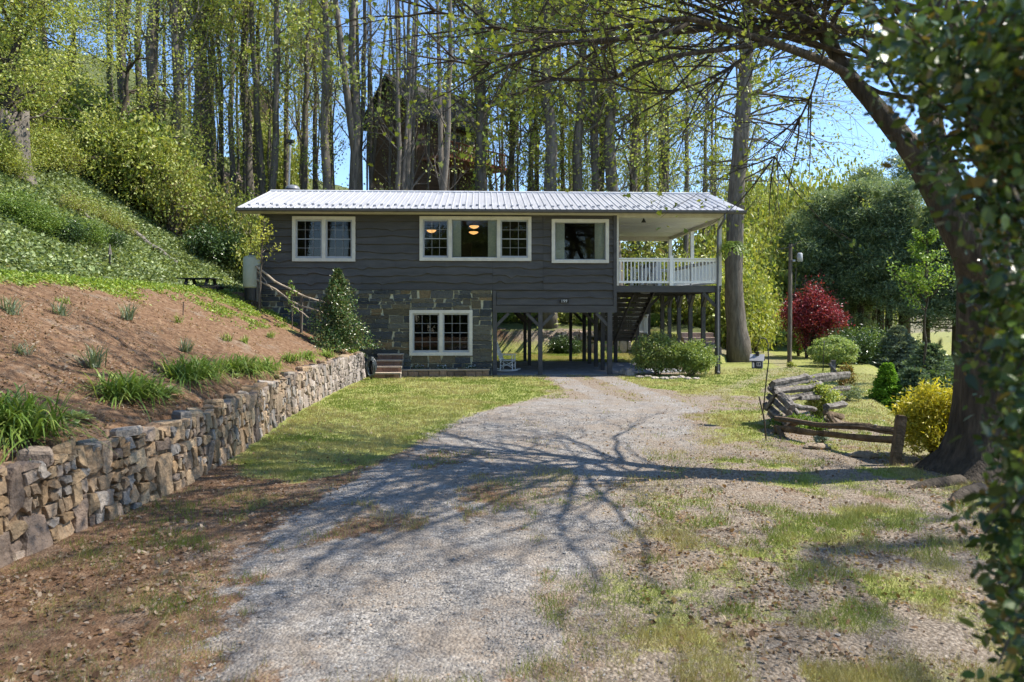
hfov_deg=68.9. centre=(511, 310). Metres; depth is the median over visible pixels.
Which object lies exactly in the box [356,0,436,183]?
woodland tree
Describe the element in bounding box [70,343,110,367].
daffodil clump
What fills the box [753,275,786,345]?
woodland shrub
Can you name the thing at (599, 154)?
woodland tree
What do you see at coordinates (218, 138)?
woodland tree
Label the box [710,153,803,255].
woodland shrub
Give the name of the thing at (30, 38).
woodland shrub
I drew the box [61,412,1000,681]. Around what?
loose gravel
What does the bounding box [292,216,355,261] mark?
window
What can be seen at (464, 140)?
window
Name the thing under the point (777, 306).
woodland shrub
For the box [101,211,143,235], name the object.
woodland shrub
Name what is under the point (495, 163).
woodland tree
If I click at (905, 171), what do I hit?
pine tree
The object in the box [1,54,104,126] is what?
woodland shrub
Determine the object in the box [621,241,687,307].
woodland shrub
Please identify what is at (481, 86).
woodland tree
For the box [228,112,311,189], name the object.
woodland shrub
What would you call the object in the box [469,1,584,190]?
woodland tree
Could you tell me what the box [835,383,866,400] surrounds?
perennial
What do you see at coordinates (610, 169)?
woodland tree
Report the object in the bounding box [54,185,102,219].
woodland shrub
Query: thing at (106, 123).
woodland shrub
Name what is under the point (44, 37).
woodland tree
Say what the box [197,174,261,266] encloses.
woodland shrub
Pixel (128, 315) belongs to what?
daffodil clump
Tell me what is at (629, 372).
stone
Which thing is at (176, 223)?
woodland shrub
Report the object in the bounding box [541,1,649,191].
woodland tree
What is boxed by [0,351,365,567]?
retaining wall
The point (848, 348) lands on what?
globe shrub
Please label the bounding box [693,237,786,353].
woodland shrub
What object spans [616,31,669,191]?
woodland tree
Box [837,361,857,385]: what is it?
rusty shrub
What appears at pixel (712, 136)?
woodland tree
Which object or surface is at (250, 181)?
woodland tree
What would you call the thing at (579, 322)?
woodland shrub
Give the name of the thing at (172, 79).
woodland tree
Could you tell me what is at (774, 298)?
woodland shrub
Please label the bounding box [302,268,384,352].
holly shrub
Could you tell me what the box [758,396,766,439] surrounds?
crooked stick
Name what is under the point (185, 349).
daffodil clump
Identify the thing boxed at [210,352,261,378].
daylily clump
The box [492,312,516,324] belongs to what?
woodland shrub
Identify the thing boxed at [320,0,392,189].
woodland tree
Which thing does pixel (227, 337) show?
daffodil clump
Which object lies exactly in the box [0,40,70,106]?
woodland shrub
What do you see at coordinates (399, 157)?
woodland tree
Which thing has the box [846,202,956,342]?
pine tree
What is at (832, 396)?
variegated shrub
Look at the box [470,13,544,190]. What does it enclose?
woodland tree
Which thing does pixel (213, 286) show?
picnic table
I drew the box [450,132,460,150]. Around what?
window
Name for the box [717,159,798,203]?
woodland shrub
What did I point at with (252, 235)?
woodland shrub
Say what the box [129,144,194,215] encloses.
woodland shrub
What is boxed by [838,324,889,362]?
woodland shrub
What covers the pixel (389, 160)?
woodland tree
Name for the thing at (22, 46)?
woodland shrub
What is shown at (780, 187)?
woodland shrub
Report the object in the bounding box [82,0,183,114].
woodland tree
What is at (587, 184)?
woodland tree
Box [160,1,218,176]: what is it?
woodland tree
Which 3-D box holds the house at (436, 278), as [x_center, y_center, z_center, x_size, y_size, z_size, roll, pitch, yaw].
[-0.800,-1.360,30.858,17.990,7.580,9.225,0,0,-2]
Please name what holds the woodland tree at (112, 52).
on the ground at (946, 636)
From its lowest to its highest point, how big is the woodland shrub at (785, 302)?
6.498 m
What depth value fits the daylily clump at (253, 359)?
15.81 m
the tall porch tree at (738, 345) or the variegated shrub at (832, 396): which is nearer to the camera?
the variegated shrub at (832, 396)
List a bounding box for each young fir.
[888,365,943,411]
[897,340,954,387]
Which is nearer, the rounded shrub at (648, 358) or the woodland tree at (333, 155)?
the rounded shrub at (648, 358)
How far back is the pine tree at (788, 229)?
49.52 m
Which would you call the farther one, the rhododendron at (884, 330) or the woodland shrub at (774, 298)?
the woodland shrub at (774, 298)
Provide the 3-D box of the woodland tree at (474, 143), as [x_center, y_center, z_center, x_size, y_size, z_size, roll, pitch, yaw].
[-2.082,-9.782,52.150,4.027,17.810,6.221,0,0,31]
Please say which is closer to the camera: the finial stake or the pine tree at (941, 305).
the finial stake
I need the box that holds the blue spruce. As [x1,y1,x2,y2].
[864,324,921,378]
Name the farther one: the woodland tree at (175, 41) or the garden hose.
the woodland tree at (175, 41)
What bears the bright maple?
on the ground at (946, 636)
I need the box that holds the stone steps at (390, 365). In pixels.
[374,353,403,378]
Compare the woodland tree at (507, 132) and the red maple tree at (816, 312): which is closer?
the red maple tree at (816, 312)
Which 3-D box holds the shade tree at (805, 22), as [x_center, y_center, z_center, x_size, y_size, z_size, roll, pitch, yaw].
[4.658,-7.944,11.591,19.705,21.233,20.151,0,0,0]
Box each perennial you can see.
[763,412,829,430]
[785,362,797,367]
[813,435,828,443]
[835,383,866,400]
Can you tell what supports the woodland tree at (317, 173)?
on the ground at (946, 636)
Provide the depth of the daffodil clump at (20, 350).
10.21 m
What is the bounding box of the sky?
[0,0,977,287]
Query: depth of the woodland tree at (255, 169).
46.74 m
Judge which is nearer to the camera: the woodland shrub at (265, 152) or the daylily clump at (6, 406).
the daylily clump at (6, 406)
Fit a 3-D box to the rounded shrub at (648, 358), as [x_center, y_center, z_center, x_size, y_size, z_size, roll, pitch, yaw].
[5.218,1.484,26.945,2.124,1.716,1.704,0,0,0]
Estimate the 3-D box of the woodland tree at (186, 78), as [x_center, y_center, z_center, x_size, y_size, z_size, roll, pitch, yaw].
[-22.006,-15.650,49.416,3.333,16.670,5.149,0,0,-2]
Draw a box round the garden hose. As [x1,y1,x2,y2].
[365,356,376,379]
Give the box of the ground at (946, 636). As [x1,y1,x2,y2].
[0,48,1021,681]
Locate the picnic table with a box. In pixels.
[176,278,227,291]
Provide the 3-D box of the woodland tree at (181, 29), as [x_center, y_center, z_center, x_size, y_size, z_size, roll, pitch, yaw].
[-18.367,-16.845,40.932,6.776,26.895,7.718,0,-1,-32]
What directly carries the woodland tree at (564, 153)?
on the ground at (946, 636)
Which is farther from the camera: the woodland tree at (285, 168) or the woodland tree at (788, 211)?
the woodland tree at (788, 211)
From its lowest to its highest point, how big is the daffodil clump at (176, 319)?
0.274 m
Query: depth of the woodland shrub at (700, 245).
46.24 m
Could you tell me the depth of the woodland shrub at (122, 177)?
36.93 m
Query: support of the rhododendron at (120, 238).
on the ground at (946, 636)
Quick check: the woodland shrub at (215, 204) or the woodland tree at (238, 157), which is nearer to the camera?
the woodland shrub at (215, 204)
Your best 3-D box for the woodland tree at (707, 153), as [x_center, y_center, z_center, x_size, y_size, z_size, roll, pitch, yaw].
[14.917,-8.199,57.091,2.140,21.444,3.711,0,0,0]
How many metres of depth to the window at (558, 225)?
27.09 m
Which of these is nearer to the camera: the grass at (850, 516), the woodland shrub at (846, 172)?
the grass at (850, 516)
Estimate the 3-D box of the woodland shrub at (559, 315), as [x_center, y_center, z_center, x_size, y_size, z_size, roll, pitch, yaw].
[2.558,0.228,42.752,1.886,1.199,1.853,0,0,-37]
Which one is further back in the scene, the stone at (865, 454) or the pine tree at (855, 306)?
the pine tree at (855, 306)
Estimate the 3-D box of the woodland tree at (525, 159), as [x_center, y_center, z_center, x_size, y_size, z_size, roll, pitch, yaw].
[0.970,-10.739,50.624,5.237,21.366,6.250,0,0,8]
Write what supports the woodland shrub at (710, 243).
on the ground at (946, 636)
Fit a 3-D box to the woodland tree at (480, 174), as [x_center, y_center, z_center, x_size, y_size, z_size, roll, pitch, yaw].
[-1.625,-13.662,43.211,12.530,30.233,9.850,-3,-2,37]
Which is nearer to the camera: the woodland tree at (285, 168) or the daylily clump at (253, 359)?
the daylily clump at (253, 359)
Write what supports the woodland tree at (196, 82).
on the ground at (946, 636)
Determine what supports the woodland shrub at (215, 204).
on the ground at (946, 636)
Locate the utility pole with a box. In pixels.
[778,241,802,362]
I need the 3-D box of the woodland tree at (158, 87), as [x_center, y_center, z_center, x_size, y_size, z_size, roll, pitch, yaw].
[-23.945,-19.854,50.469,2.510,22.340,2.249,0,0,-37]
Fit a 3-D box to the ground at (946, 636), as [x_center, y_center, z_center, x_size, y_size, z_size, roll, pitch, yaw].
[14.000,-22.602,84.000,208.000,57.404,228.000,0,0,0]
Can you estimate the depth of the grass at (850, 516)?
8.00 m
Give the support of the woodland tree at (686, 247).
on the ground at (946, 636)
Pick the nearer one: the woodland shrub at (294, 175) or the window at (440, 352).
the window at (440, 352)
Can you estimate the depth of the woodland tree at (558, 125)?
51.25 m
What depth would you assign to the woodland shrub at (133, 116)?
37.36 m
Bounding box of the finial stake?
[108,244,111,263]
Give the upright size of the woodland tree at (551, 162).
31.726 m
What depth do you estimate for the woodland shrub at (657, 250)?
44.03 m
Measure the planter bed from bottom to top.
0.262 m
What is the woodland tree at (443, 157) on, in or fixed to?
on the ground at (946, 636)
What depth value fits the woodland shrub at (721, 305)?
41.55 m
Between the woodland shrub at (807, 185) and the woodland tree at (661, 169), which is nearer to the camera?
the woodland tree at (661, 169)
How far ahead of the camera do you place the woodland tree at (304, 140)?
46.71 m
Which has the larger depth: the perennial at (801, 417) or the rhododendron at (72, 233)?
the rhododendron at (72, 233)
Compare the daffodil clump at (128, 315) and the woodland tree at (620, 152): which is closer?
the daffodil clump at (128, 315)
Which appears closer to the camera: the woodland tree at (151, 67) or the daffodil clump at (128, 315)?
the daffodil clump at (128, 315)
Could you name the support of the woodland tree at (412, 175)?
on the ground at (946, 636)
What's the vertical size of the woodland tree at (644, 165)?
25.446 m
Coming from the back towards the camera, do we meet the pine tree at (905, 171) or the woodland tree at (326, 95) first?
the pine tree at (905, 171)
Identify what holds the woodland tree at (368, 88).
on the ground at (946, 636)
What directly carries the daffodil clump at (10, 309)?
on the ground at (946, 636)
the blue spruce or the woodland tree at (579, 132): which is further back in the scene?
the woodland tree at (579, 132)
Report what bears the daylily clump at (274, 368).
on the ground at (946, 636)
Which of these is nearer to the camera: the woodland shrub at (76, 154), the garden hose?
the garden hose
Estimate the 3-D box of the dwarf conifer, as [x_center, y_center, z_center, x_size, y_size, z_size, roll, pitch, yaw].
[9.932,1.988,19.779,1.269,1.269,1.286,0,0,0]
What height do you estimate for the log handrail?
2.366 m
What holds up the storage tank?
on the ground at (946, 636)
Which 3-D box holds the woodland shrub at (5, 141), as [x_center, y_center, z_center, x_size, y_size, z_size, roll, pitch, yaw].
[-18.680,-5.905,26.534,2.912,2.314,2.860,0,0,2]
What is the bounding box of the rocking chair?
[497,342,520,370]
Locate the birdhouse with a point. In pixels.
(757, 359)
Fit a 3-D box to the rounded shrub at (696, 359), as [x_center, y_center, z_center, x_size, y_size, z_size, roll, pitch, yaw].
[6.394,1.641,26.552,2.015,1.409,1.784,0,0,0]
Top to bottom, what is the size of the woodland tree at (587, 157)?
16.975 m
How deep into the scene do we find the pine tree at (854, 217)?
45.43 m
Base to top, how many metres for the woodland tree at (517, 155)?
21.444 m
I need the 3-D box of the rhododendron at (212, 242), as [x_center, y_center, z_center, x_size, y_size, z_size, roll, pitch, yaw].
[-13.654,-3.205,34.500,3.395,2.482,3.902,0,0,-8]
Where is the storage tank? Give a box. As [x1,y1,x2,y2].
[243,252,259,299]
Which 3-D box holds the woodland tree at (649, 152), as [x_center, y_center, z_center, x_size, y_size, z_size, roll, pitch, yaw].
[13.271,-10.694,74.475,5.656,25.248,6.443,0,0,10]
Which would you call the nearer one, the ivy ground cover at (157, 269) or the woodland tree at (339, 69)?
the ivy ground cover at (157, 269)
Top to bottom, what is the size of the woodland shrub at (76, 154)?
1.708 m
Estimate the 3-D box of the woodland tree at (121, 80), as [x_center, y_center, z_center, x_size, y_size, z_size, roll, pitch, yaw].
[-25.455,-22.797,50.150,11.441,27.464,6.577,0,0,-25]
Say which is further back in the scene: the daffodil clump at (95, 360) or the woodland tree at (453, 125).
the woodland tree at (453, 125)
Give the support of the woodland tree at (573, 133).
on the ground at (946, 636)
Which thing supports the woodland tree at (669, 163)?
on the ground at (946, 636)
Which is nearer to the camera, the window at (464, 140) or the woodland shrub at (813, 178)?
the window at (464, 140)
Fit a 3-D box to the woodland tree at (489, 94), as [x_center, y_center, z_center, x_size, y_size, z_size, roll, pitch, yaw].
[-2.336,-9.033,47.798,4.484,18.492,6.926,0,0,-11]
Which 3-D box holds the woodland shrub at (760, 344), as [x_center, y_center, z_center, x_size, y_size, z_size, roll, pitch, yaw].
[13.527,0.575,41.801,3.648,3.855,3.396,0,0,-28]
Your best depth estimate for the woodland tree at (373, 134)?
43.34 m
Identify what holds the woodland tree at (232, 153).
on the ground at (946, 636)
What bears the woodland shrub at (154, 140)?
on the ground at (946, 636)
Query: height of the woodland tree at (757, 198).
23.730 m
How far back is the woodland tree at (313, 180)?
49.66 m
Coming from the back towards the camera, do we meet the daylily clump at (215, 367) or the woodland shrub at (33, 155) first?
the woodland shrub at (33, 155)
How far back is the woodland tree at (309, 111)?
71.88 m
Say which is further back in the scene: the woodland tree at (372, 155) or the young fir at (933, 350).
the woodland tree at (372, 155)
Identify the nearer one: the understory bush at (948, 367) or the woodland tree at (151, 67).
the understory bush at (948, 367)
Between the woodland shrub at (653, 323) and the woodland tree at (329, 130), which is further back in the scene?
the woodland tree at (329, 130)
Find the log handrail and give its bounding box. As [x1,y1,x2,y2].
[250,265,324,332]
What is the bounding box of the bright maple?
[877,228,955,373]
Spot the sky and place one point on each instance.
(875, 132)
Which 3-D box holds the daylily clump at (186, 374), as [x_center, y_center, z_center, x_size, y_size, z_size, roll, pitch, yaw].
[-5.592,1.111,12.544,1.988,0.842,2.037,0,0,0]
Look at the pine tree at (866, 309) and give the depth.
47.34 m
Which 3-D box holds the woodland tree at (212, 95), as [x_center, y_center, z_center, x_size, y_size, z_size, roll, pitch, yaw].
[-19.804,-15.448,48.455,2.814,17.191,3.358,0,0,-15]
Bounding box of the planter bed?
[402,369,489,376]
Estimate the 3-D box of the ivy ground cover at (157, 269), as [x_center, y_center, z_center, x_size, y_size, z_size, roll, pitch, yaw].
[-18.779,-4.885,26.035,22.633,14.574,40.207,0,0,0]
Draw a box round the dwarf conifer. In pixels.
[864,362,907,408]
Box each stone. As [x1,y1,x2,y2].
[625,368,634,375]
[803,442,830,449]
[848,451,879,458]
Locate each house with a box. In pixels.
[235,185,746,375]
[239,82,272,124]
[364,74,515,190]
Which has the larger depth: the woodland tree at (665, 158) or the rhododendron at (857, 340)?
the woodland tree at (665, 158)
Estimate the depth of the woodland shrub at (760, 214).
58.22 m
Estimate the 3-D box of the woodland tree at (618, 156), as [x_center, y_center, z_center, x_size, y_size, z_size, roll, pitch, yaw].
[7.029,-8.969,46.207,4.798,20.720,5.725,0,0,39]
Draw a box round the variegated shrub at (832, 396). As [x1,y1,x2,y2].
[800,376,845,417]
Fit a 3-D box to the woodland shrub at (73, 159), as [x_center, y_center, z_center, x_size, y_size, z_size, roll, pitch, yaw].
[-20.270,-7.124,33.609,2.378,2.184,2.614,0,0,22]
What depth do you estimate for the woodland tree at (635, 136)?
43.64 m
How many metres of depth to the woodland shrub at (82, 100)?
39.12 m
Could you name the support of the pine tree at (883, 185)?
on the ground at (946, 636)
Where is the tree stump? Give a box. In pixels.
[0,107,37,186]
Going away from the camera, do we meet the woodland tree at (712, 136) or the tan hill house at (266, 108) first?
the woodland tree at (712, 136)
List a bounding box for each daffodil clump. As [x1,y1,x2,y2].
[0,294,25,314]
[6,339,35,354]
[50,300,78,315]
[54,295,69,303]
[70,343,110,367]
[116,301,141,319]
[172,312,184,322]
[177,335,196,351]
[219,332,234,340]
[240,334,249,343]
[266,330,275,337]
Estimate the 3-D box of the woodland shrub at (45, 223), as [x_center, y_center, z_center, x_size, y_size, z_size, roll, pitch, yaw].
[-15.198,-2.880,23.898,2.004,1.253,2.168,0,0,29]
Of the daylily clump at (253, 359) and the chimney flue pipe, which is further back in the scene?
the chimney flue pipe
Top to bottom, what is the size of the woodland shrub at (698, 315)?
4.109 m
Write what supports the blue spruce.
on the ground at (946, 636)
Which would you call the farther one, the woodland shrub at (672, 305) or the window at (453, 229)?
the woodland shrub at (672, 305)
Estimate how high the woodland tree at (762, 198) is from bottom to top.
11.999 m
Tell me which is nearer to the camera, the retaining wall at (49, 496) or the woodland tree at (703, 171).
the retaining wall at (49, 496)
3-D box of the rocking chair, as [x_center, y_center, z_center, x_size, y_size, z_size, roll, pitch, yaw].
[-0.189,1.735,28.295,0.942,1.096,0.650,0,0,12]
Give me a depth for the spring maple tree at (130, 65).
36.63 m
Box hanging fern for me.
[714,218,748,259]
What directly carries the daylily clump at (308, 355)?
on the ground at (946, 636)
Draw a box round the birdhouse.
[749,352,764,368]
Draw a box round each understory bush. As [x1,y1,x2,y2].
[910,360,953,388]
[923,365,953,396]
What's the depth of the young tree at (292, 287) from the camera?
24.98 m
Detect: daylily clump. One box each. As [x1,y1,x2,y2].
[0,382,85,449]
[0,385,119,464]
[76,367,195,421]
[123,373,202,412]
[146,352,238,395]
[178,353,252,388]
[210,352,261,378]
[216,353,286,379]
[256,355,292,377]
[278,350,306,364]
[295,348,324,363]
[316,348,340,357]
[346,347,363,352]
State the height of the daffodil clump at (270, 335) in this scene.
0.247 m
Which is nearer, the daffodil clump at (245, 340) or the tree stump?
the daffodil clump at (245, 340)
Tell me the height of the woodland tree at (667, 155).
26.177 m
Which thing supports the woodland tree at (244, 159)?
on the ground at (946, 636)
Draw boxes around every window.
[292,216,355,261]
[409,310,472,355]
[419,216,530,260]
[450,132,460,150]
[463,136,473,153]
[552,219,608,262]
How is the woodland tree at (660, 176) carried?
on the ground at (946, 636)
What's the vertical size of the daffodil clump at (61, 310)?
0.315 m
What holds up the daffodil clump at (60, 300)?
on the ground at (946, 636)
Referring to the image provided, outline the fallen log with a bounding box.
[131,228,177,262]
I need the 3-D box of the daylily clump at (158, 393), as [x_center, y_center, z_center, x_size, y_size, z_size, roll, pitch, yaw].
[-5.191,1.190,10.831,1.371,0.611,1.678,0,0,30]
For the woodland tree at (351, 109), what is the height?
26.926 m
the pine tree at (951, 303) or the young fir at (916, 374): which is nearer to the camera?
the young fir at (916, 374)
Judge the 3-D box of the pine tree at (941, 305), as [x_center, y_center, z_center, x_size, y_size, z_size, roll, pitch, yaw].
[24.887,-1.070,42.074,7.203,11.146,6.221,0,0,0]
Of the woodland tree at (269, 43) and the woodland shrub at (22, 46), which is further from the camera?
the woodland tree at (269, 43)
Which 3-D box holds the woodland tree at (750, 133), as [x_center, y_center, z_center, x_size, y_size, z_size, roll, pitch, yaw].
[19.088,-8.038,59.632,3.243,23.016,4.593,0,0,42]
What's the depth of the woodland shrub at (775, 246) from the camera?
48.91 m
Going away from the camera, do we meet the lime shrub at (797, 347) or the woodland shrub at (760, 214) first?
the lime shrub at (797, 347)
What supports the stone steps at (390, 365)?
on the ground at (946, 636)
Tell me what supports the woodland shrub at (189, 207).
on the ground at (946, 636)
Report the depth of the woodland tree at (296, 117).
65.96 m
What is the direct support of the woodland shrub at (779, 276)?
on the ground at (946, 636)
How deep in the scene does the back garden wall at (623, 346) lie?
40.75 m
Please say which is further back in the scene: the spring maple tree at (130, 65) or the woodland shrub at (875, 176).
the woodland shrub at (875, 176)
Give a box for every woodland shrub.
[0,14,35,59]
[0,15,54,90]
[0,22,57,96]
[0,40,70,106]
[0,49,79,130]
[0,119,24,171]
[0,122,33,175]
[0,148,42,182]
[0,188,47,220]
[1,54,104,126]
[5,200,74,236]
[26,62,126,130]
[30,108,86,173]
[30,140,51,172]
[32,114,82,171]
[47,89,122,144]
[49,127,96,176]
[50,98,131,168]
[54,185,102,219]
[57,85,163,196]
[63,143,89,169]
[69,216,113,247]
[73,125,166,204]
[84,102,206,208]
[87,200,124,223]
[89,93,226,225]
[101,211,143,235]
[127,139,227,236]
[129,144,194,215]
[154,171,217,235]
[183,174,236,236]
[187,170,259,256]
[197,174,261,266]
[198,181,248,229]
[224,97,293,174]
[227,229,260,276]
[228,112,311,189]
[228,207,260,268]
[263,125,312,192]
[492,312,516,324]
[506,313,527,322]
[557,313,566,322]
[560,313,578,323]
[572,313,593,324]
[621,239,699,313]
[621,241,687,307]
[628,252,696,323]
[633,248,724,332]
[651,313,666,325]
[655,214,758,264]
[673,199,787,278]
[679,145,804,255]
[681,277,726,346]
[688,221,812,343]
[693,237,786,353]
[694,225,768,270]
[695,257,779,345]
[697,226,794,303]
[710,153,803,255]
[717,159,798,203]
[744,206,807,345]
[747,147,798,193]
[750,288,784,352]
[751,264,784,349]
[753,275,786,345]
[753,280,786,349]
[756,150,819,255]
[765,164,824,206]
[774,156,846,214]
[777,251,816,345]
[788,135,856,337]
[788,159,839,205]
[829,135,884,330]
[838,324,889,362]
[839,138,915,322]
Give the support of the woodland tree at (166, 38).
on the ground at (946, 636)
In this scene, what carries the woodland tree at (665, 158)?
on the ground at (946, 636)
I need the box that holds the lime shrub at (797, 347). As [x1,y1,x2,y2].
[792,329,804,355]
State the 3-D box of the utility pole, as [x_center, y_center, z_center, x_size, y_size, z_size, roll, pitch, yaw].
[12.265,-0.274,32.918,1.044,5.610,0.255,0,0,9]
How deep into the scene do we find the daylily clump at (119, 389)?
10.14 m
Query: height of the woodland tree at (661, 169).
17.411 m
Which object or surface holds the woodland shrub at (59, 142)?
on the ground at (946, 636)
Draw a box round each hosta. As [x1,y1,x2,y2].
[62,409,95,423]
[161,386,184,397]
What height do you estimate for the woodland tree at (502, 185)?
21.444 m
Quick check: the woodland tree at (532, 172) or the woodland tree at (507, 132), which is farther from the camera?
the woodland tree at (507, 132)
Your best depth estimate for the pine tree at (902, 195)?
43.54 m
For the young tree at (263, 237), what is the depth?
25.77 m
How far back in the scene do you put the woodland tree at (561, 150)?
48.84 m
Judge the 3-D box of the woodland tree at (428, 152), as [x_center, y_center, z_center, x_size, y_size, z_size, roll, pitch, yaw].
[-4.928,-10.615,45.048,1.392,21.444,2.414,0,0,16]
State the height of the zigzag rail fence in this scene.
1.166 m
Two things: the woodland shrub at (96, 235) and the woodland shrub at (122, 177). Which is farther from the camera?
the woodland shrub at (122, 177)
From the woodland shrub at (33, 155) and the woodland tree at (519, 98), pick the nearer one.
the woodland shrub at (33, 155)
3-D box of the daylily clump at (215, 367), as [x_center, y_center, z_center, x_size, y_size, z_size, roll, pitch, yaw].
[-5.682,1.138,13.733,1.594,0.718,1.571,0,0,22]
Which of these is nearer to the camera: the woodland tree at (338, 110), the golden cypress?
the golden cypress
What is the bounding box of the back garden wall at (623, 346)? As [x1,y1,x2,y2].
[536,330,630,352]
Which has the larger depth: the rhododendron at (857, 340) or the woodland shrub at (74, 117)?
the woodland shrub at (74, 117)
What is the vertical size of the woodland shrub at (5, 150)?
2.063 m
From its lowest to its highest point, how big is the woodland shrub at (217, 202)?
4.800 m
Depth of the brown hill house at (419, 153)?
50.27 m
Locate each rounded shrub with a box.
[626,328,682,375]
[664,337,721,376]
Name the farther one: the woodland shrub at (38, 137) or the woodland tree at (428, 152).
the woodland tree at (428, 152)
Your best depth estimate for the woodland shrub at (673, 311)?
42.33 m
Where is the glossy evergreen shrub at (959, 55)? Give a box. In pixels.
[824,0,1023,681]
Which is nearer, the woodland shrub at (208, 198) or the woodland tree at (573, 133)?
the woodland shrub at (208, 198)
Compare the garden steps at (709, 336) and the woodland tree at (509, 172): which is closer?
the garden steps at (709, 336)
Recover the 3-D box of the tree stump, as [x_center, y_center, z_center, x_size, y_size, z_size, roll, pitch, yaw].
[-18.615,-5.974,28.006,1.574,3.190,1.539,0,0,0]
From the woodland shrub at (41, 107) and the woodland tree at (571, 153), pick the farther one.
the woodland tree at (571, 153)
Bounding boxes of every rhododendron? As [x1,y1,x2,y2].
[48,212,92,242]
[97,225,132,248]
[175,215,248,266]
[543,331,592,353]
[816,321,886,365]
[852,320,888,343]
[872,322,918,342]
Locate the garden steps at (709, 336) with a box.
[681,333,721,354]
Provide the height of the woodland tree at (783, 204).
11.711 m
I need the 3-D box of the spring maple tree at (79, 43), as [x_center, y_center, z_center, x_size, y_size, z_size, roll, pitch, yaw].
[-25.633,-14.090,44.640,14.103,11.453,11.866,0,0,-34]
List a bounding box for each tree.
[0,0,148,152]
[0,0,156,177]
[0,0,263,230]
[5,0,172,136]
[36,7,48,56]
[56,1,78,78]
[78,0,116,110]
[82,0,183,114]
[94,0,166,114]
[95,1,115,103]
[110,0,137,105]
[111,0,228,131]
[115,0,229,145]
[132,0,193,136]
[133,0,193,140]
[139,0,164,106]
[141,0,242,180]
[159,0,192,135]
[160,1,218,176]
[161,0,259,164]
[164,0,308,207]
[165,1,238,196]
[183,2,240,196]
[184,15,226,157]
[185,0,296,200]
[186,0,261,196]
[186,15,193,118]
[187,2,216,176]
[190,1,264,131]
[191,0,265,207]
[217,0,248,173]
[218,4,293,190]
[223,0,341,189]
[224,0,321,207]
[224,171,242,211]
[225,0,293,196]
[232,0,284,218]
[237,0,431,189]
[242,215,280,310]
[247,0,311,191]
[247,0,1017,502]
[255,0,281,189]
[261,0,320,188]
[261,0,346,189]
[263,0,339,189]
[272,0,366,189]
[280,0,308,150]
[280,0,376,189]
[284,0,366,189]
[286,279,302,329]
[290,3,321,189]
[291,0,399,189]
[299,0,348,176]
[309,0,355,180]
[310,23,345,188]
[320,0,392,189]
[342,0,413,189]
[350,0,452,190]
[351,0,463,190]
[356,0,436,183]
[358,4,381,189]
[360,0,589,190]
[374,2,406,189]
[379,0,540,190]
[382,0,437,190]
[396,0,492,190]
[417,3,435,190]
[426,0,565,190]
[441,4,473,98]
[443,3,469,190]
[451,19,512,190]
[452,39,499,190]
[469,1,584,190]
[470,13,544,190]
[485,0,587,190]
[485,0,627,330]
[485,1,566,190]
[487,81,526,190]
[492,0,515,190]
[492,11,587,190]
[492,47,559,190]
[495,42,544,190]
[499,1,698,191]
[510,0,653,319]
[518,75,545,190]
[519,4,591,190]
[523,42,598,191]
[525,47,572,190]
[527,0,599,191]
[528,0,701,316]
[534,0,913,362]
[537,0,706,285]
[539,53,585,191]
[540,37,604,191]
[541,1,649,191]
[556,28,603,191]
[558,91,588,188]
[565,112,590,191]
[582,72,627,191]
[584,45,654,191]
[599,4,698,254]
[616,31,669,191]
[616,106,643,190]
[618,109,658,241]
[620,2,716,253]
[637,0,698,247]
[638,49,717,254]
[642,71,694,249]
[649,104,672,253]
[654,0,733,322]
[671,0,732,257]
[694,10,776,243]
[696,17,731,244]
[696,69,717,232]
[730,73,777,221]
[744,195,782,246]
[751,199,791,250]
[764,209,846,323]
[774,204,800,339]
[775,273,855,357]
[779,187,880,339]
[803,192,894,330]
[814,170,905,328]
[815,208,876,329]
[824,177,894,330]
[826,187,920,331]
[834,159,890,326]
[840,175,955,327]
[843,172,899,330]
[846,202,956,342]
[878,150,925,336]
[888,203,956,354]
[942,205,974,324]
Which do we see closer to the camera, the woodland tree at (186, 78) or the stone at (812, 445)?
the stone at (812, 445)
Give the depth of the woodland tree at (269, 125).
47.27 m
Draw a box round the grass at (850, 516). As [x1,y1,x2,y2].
[0,274,1023,681]
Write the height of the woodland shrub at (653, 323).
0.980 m
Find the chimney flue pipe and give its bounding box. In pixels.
[286,139,293,184]
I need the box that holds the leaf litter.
[0,186,1023,681]
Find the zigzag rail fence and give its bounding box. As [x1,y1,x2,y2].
[764,360,906,465]
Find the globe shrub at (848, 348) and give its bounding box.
[807,335,860,365]
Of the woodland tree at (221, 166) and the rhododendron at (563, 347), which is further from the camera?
the woodland tree at (221, 166)
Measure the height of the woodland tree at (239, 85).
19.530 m
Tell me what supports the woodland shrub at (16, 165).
on the ground at (946, 636)
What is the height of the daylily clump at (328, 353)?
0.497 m
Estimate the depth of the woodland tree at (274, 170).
41.34 m
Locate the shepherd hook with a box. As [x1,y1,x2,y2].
[757,337,768,410]
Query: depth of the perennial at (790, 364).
30.38 m
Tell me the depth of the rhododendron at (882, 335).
34.80 m
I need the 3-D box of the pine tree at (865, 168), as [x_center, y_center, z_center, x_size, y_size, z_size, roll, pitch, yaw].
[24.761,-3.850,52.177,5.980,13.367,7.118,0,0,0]
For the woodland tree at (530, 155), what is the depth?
47.71 m
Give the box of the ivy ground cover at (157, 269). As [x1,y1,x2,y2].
[0,161,297,329]
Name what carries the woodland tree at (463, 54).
on the ground at (946, 636)
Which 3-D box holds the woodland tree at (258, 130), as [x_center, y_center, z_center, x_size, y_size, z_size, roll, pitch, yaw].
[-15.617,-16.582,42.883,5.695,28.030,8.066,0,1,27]
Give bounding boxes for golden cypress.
[886,369,952,459]
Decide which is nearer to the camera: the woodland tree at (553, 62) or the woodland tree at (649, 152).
the woodland tree at (553, 62)

